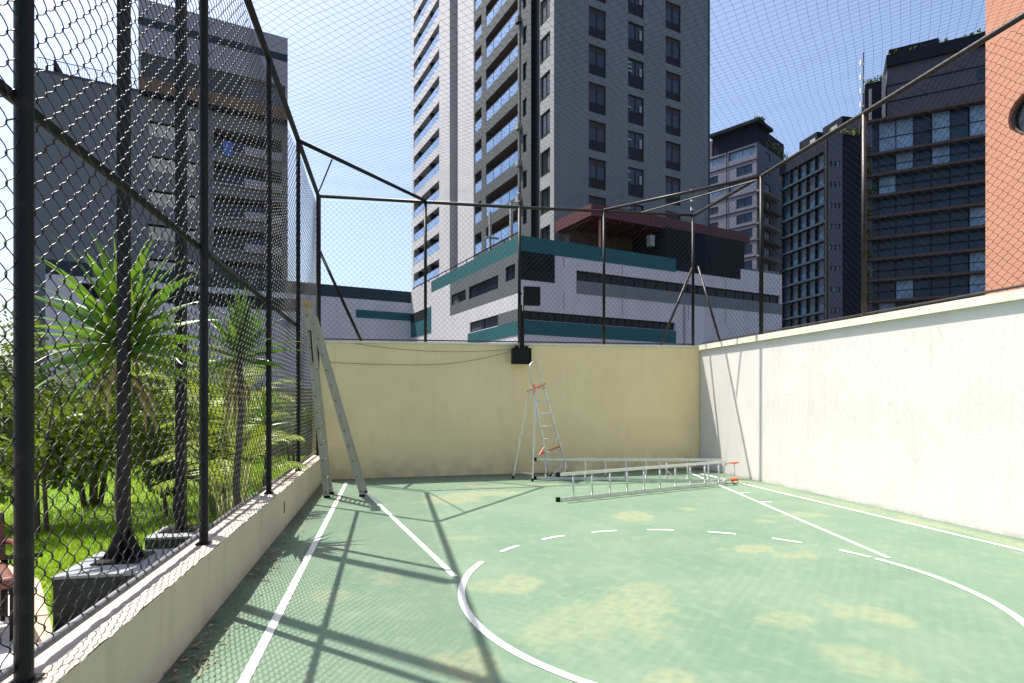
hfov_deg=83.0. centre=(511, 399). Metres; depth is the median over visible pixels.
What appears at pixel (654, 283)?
window
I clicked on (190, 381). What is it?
areca palm
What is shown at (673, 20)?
window
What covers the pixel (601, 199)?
window
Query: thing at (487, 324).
window
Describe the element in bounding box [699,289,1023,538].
boundary wall
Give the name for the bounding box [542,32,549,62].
window
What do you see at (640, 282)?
window
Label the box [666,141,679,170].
window
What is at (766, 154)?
window
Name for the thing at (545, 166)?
window
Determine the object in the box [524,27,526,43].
window
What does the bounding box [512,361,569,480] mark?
step ladder
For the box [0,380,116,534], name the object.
garden shrub
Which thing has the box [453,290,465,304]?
window
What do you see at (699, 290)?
window
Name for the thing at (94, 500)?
slender tree
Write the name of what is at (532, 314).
window
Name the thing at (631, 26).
window
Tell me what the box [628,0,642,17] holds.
window
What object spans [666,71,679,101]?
window
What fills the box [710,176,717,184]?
window
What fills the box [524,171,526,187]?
window
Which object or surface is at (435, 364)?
cable
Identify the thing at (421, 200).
chain link fence
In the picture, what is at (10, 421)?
garden shrub
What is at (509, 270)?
window
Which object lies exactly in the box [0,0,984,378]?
sky
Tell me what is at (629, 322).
window
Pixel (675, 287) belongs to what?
window
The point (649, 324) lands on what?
window
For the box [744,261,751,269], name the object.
window
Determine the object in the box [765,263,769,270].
window
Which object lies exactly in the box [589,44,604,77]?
window
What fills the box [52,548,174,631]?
plinth
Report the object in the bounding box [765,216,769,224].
window
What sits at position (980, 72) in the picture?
window
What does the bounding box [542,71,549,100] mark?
window
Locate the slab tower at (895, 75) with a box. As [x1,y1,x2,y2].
[859,28,984,315]
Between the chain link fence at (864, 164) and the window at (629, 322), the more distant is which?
the window at (629, 322)
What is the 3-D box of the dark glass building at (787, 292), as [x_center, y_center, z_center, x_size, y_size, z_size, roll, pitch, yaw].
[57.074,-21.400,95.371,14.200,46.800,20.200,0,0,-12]
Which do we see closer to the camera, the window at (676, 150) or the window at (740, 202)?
the window at (676, 150)
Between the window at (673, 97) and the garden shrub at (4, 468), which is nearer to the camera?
the garden shrub at (4, 468)
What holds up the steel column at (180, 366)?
on the plinth at (164, 539)
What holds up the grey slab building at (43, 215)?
on the ground
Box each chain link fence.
[0,0,319,682]
[300,140,693,345]
[603,12,1023,343]
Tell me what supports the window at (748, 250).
in the lilac block at (742, 152)
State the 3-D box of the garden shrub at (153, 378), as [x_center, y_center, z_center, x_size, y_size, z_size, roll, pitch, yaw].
[-10.298,0.164,15.754,2.750,3.179,2.590,0,0,-12]
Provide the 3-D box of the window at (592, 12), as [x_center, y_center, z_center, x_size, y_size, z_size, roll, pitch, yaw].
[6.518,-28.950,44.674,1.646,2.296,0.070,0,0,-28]
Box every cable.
[331,351,510,364]
[355,343,508,351]
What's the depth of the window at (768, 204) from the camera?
108.21 m
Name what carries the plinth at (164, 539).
on the lawn at (77, 517)
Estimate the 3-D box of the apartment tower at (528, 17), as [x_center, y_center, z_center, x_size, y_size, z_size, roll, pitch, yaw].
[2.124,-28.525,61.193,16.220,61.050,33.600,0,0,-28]
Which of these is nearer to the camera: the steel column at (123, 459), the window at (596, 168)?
the steel column at (123, 459)
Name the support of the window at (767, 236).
in the lilac block at (742, 152)
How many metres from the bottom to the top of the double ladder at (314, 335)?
2.770 m
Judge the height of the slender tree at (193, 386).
2.958 m
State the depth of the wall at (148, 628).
3.11 m
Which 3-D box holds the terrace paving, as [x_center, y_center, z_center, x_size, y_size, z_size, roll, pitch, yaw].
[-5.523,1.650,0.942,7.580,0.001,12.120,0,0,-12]
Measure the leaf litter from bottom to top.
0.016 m
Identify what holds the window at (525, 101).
in the apartment tower at (528, 17)
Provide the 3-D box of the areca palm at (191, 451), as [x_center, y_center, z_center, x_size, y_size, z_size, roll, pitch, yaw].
[-4.277,0.651,8.548,2.346,2.104,2.856,0,0,-12]
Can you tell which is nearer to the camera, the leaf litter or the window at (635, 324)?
the leaf litter
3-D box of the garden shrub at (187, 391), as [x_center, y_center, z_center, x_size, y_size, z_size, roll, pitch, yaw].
[-8.716,0.439,15.928,2.072,2.628,2.400,0,0,13]
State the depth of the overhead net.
6.75 m
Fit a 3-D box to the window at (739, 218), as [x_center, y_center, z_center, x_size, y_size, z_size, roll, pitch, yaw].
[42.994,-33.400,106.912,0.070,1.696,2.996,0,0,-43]
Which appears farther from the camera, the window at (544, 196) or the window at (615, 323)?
the window at (544, 196)
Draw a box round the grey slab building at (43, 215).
[35,0,287,378]
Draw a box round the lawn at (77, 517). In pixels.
[0,454,310,632]
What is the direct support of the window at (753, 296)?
in the podium block at (473, 309)
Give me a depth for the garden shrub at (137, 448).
8.24 m
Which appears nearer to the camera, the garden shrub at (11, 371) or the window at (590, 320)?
the garden shrub at (11, 371)
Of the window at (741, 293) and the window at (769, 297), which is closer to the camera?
the window at (741, 293)
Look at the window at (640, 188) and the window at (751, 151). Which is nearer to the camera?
the window at (640, 188)
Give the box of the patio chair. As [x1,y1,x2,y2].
[0,511,12,641]
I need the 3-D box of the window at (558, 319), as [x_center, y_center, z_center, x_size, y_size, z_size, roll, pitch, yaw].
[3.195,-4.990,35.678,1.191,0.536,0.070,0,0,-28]
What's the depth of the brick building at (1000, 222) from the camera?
13.47 m
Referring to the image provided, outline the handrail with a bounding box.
[1,552,42,614]
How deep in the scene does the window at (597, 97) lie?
44.64 m
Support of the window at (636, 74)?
in the apartment tower at (528, 17)
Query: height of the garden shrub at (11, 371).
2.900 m
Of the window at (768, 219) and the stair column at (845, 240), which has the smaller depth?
the stair column at (845, 240)
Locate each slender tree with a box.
[0,304,189,507]
[136,343,255,481]
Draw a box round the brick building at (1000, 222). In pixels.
[985,0,1023,294]
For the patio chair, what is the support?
on the terrace paving
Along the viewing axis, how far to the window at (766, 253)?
108.21 m
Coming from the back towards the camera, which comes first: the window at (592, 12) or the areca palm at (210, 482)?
the window at (592, 12)
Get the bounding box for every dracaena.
[0,230,229,531]
[182,278,308,506]
[235,386,295,486]
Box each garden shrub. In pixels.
[0,359,61,403]
[0,371,12,441]
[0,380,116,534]
[0,389,77,438]
[0,460,8,476]
[90,357,173,420]
[103,394,234,517]
[131,436,190,473]
[153,370,211,438]
[210,378,264,435]
[259,404,311,460]
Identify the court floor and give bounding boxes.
[158,468,1023,682]
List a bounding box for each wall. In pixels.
[1,455,321,682]
[35,385,311,454]
[312,341,699,478]
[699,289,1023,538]
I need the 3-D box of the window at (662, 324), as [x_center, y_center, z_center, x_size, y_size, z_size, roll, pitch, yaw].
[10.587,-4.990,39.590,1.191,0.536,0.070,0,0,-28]
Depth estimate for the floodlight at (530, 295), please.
10.75 m
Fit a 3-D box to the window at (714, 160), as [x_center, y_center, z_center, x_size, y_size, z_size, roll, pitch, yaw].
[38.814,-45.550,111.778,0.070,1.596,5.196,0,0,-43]
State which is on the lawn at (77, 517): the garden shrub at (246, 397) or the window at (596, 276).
the garden shrub at (246, 397)
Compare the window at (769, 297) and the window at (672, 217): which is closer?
the window at (769, 297)
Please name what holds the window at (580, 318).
in the podium block at (473, 309)
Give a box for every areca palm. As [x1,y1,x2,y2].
[134,371,303,514]
[142,364,295,490]
[149,424,309,517]
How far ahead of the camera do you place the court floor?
4.22 m
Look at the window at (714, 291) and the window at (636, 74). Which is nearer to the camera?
the window at (714, 291)
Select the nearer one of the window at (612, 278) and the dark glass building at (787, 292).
the window at (612, 278)
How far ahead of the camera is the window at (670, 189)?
48.27 m
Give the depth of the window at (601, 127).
44.65 m
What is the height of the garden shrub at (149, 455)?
1.184 m
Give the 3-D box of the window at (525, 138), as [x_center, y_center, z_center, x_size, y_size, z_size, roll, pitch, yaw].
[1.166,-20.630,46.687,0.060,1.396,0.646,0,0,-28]
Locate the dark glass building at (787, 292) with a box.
[780,116,860,330]
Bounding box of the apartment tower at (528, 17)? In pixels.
[412,0,709,290]
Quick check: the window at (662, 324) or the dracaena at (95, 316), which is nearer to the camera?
the dracaena at (95, 316)
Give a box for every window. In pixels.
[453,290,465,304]
[470,276,497,298]
[471,315,497,331]
[507,264,514,280]
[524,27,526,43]
[524,63,526,79]
[524,99,526,115]
[524,135,526,151]
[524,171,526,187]
[524,209,526,223]
[524,311,538,319]
[539,312,555,321]
[542,0,549,24]
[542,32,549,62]
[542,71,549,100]
[542,110,549,138]
[542,148,549,176]
[542,187,549,214]
[542,225,549,239]
[556,313,571,322]
[572,315,587,323]
[576,271,599,282]
[588,316,601,324]
[589,7,604,40]
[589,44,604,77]
[589,82,604,115]
[589,120,604,152]
[589,158,604,189]
[589,196,604,205]
[600,274,622,285]
[605,317,617,325]
[618,319,632,326]
[623,277,645,287]
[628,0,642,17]
[628,22,642,53]
[628,58,642,89]
[628,94,642,125]
[628,131,642,161]
[628,167,642,197]
[628,205,642,210]
[633,320,646,327]
[646,280,666,290]
[647,321,659,328]
[660,322,673,329]
[666,1,679,32]
[666,36,679,67]
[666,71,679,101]
[666,106,679,136]
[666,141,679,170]
[666,176,679,205]
[666,211,679,219]
[667,282,687,292]
[688,285,706,294]
[707,287,725,297]
[710,156,724,166]
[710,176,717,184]
[710,187,724,197]
[710,207,717,214]
[726,290,743,299]
[730,146,754,160]
[730,181,754,191]
[737,164,751,176]
[737,196,751,208]
[737,212,751,224]
[738,228,751,237]
[744,245,751,254]
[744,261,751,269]
[744,292,758,300]
[763,294,777,303]
[765,152,769,161]
[765,200,769,207]
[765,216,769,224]
[765,232,769,239]
[765,247,769,255]
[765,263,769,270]
[810,124,836,143]
[977,67,984,79]
[1012,97,1023,134]
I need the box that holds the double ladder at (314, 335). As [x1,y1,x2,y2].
[300,300,367,497]
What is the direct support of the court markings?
on the court floor
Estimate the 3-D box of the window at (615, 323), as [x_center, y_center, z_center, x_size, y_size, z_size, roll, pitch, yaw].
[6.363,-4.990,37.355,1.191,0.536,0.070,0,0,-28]
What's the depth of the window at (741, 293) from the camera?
42.68 m
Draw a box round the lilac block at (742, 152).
[710,116,788,274]
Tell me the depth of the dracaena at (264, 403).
8.32 m
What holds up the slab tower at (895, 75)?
on the ground
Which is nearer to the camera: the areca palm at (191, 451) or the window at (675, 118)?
the areca palm at (191, 451)
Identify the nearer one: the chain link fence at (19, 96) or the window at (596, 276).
the chain link fence at (19, 96)
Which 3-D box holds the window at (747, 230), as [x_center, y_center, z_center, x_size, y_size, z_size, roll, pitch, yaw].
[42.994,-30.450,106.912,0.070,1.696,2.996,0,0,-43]
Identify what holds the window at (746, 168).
in the lilac block at (742, 152)
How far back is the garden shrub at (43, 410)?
13.71 m
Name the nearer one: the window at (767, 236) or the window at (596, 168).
the window at (596, 168)
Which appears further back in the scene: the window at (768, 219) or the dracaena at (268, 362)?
the window at (768, 219)
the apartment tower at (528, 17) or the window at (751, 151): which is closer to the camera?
the apartment tower at (528, 17)
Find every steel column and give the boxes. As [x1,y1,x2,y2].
[90,0,154,565]
[158,0,198,533]
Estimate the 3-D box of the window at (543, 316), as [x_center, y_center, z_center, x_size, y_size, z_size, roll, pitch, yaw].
[2.138,-4.990,35.119,1.191,0.536,0.070,0,0,-28]
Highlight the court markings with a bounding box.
[237,473,1023,682]
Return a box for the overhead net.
[252,0,1023,208]
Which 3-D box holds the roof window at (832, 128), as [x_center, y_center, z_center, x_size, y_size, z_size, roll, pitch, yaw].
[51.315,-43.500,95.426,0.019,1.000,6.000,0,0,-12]
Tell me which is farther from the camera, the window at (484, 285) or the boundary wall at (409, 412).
the window at (484, 285)
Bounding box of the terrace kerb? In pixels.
[0,561,51,643]
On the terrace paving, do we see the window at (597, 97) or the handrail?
the handrail
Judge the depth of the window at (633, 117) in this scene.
46.43 m
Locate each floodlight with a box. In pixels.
[511,305,531,363]
[520,286,539,310]
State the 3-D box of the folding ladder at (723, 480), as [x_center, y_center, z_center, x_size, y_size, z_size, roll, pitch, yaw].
[2.106,1.200,9.335,3.540,0.402,2.223,0,0,-12]
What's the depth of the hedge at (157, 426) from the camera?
15.09 m
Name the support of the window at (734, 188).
in the lilac block at (742, 152)
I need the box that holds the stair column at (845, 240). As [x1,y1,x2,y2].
[825,127,860,322]
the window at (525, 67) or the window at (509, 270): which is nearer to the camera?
the window at (509, 270)
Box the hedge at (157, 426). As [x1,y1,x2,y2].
[1,402,245,465]
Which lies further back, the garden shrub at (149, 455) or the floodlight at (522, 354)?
the garden shrub at (149, 455)
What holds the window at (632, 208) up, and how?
in the apartment tower at (528, 17)
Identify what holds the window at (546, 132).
in the apartment tower at (528, 17)
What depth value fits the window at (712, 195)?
111.10 m
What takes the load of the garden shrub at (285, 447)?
on the lawn at (77, 517)
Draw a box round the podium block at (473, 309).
[45,202,781,385]
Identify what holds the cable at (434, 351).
attached to the boundary wall at (409, 412)
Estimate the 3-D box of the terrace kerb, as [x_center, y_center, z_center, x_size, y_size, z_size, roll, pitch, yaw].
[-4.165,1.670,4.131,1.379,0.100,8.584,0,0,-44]
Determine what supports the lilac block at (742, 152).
on the ground
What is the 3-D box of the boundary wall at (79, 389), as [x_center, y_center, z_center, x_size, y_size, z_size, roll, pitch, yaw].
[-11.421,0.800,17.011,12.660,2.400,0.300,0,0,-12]
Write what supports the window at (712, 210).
in the lilac block at (742, 152)
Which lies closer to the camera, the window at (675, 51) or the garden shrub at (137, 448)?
the garden shrub at (137, 448)
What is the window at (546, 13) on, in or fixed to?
in the apartment tower at (528, 17)
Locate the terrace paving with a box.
[0,596,12,668]
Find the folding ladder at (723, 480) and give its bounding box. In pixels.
[534,457,738,501]
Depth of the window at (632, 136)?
46.43 m
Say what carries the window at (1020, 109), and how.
in the brick building at (1000, 222)
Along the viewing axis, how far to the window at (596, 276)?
36.51 m
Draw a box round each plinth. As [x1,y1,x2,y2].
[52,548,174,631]
[144,524,209,549]
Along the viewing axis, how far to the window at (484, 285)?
38.49 m
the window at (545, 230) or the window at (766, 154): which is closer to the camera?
the window at (545, 230)
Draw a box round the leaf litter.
[164,469,681,681]
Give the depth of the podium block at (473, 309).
40.59 m

